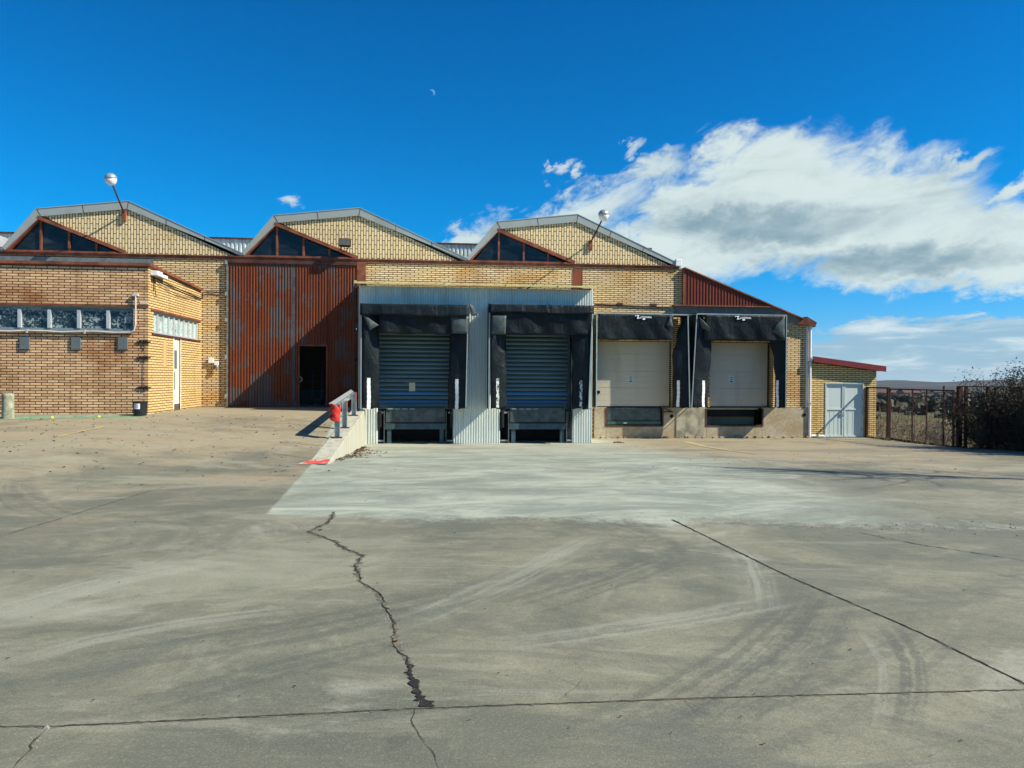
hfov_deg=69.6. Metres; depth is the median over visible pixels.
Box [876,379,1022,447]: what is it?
terrain
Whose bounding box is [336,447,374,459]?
leaf drift
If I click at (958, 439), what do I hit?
gate post
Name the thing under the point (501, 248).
gable window
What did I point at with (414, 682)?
pavement crack
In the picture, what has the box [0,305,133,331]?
window
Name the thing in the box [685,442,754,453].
painted line
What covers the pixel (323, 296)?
sliding door leaf
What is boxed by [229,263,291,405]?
sliding door leaf
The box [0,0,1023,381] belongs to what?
sky
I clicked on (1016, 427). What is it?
shrub
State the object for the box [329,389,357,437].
guard rail
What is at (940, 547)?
pavement joint
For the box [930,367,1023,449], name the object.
shrub
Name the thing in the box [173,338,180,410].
side door
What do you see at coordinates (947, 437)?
dry bush
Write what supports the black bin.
on the yard ground at (220, 585)
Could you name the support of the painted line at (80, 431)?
on the yard ground at (220, 585)
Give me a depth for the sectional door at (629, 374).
28.74 m
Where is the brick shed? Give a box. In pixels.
[807,356,885,437]
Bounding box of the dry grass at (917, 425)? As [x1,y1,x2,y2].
[876,418,976,446]
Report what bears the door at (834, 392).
in the brick shed
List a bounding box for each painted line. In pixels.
[0,414,144,419]
[59,426,102,436]
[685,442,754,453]
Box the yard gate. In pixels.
[888,388,954,446]
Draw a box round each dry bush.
[876,404,916,437]
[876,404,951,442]
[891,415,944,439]
[902,424,962,445]
[929,427,963,444]
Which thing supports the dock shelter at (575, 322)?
attached to the loading dock extension
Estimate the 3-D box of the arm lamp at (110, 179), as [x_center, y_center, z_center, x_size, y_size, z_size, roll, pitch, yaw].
[-13.880,-6.576,25.897,0.401,1.384,1.491,0,0,-6]
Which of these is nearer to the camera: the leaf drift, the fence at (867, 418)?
the leaf drift
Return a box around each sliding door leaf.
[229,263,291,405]
[292,264,355,406]
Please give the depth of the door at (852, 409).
29.66 m
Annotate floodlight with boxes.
[338,238,350,252]
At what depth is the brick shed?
29.58 m
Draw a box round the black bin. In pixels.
[132,401,147,415]
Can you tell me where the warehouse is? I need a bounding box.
[0,200,816,438]
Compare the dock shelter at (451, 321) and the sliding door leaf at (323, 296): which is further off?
the sliding door leaf at (323, 296)
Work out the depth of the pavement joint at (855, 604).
6.17 m
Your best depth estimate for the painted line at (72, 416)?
21.04 m
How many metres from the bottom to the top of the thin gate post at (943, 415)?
2.145 m
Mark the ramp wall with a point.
(351, 440)
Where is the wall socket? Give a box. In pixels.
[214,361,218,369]
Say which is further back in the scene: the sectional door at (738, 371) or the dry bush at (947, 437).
the dry bush at (947, 437)
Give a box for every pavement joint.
[0,689,1012,727]
[9,492,145,533]
[672,519,1023,682]
[858,532,1018,559]
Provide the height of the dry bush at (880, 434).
2.011 m
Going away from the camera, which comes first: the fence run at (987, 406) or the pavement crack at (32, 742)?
the pavement crack at (32, 742)
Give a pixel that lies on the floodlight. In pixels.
(344, 242)
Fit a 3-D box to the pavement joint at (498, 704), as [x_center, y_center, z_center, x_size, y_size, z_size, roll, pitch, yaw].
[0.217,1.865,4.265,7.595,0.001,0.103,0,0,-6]
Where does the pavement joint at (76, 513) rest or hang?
on the yard ground at (220, 585)
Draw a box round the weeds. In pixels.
[28,407,1023,450]
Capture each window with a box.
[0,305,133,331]
[5,215,126,252]
[154,311,197,339]
[243,222,357,258]
[469,228,575,263]
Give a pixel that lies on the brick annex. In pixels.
(78, 335)
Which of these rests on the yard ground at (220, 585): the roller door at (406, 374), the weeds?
the weeds
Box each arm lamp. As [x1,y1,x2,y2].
[104,173,126,220]
[589,209,608,249]
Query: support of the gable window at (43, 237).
in the warehouse
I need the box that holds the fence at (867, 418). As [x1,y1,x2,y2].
[865,387,889,438]
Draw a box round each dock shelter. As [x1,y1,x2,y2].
[360,303,476,409]
[487,303,593,409]
[592,313,689,407]
[689,313,786,407]
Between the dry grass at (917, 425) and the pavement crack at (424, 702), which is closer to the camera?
the pavement crack at (424, 702)
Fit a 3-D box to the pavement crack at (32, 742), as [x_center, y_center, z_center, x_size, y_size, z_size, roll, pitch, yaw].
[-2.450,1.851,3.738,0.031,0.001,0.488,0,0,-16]
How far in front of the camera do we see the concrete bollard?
20.44 m
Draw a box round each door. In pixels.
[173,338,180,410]
[378,333,452,411]
[503,334,569,411]
[597,341,669,407]
[708,343,767,407]
[826,384,843,436]
[843,384,861,436]
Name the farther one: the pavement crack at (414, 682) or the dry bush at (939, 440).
the dry bush at (939, 440)
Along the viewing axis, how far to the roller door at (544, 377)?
26.02 m
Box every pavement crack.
[13,728,46,767]
[307,512,421,702]
[407,665,419,687]
[411,708,438,766]
[412,689,433,706]
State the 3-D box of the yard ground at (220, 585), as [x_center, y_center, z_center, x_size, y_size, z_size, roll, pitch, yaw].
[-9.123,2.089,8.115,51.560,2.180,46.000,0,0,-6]
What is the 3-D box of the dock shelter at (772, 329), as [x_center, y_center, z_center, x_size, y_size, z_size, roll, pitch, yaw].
[8.658,-0.876,28.510,3.787,3.607,1.014,0,0,-6]
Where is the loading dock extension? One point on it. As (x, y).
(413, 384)
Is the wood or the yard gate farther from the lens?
the wood
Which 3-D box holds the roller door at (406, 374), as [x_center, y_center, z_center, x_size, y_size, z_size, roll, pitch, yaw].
[-3.368,-0.653,25.549,2.676,3.214,0.130,0,0,-6]
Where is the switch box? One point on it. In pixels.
(210, 360)
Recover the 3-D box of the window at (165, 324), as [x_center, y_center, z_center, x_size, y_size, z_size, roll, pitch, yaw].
[-11.203,-1.905,24.509,0.085,0.680,4.328,0,0,-6]
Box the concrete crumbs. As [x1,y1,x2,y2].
[27,513,1017,747]
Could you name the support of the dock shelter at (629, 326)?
attached to the warehouse
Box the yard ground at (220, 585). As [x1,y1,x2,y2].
[0,403,1023,767]
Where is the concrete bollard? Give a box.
[1,393,14,418]
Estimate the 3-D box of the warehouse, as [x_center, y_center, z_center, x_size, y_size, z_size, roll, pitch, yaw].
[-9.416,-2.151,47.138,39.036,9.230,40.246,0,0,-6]
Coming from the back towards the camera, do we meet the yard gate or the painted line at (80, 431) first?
the yard gate
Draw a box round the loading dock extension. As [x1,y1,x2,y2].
[354,280,595,443]
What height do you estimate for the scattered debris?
1.094 m
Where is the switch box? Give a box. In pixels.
[208,358,213,362]
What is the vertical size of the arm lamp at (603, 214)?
1.277 m
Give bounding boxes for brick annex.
[0,256,228,413]
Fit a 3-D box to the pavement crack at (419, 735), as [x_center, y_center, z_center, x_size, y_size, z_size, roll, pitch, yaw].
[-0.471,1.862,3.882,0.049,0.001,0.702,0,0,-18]
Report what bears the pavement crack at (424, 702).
on the yard ground at (220, 585)
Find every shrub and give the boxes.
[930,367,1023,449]
[971,357,1023,451]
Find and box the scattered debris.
[2,415,962,754]
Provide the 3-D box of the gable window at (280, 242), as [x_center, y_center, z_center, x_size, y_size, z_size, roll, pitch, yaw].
[-7.819,-5.313,27.318,4.160,1.319,0.187,0,0,-6]
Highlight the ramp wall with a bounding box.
[298,409,365,463]
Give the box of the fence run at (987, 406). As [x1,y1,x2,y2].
[960,386,1023,450]
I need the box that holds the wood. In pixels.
[876,392,1008,425]
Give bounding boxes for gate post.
[942,386,944,445]
[952,386,962,446]

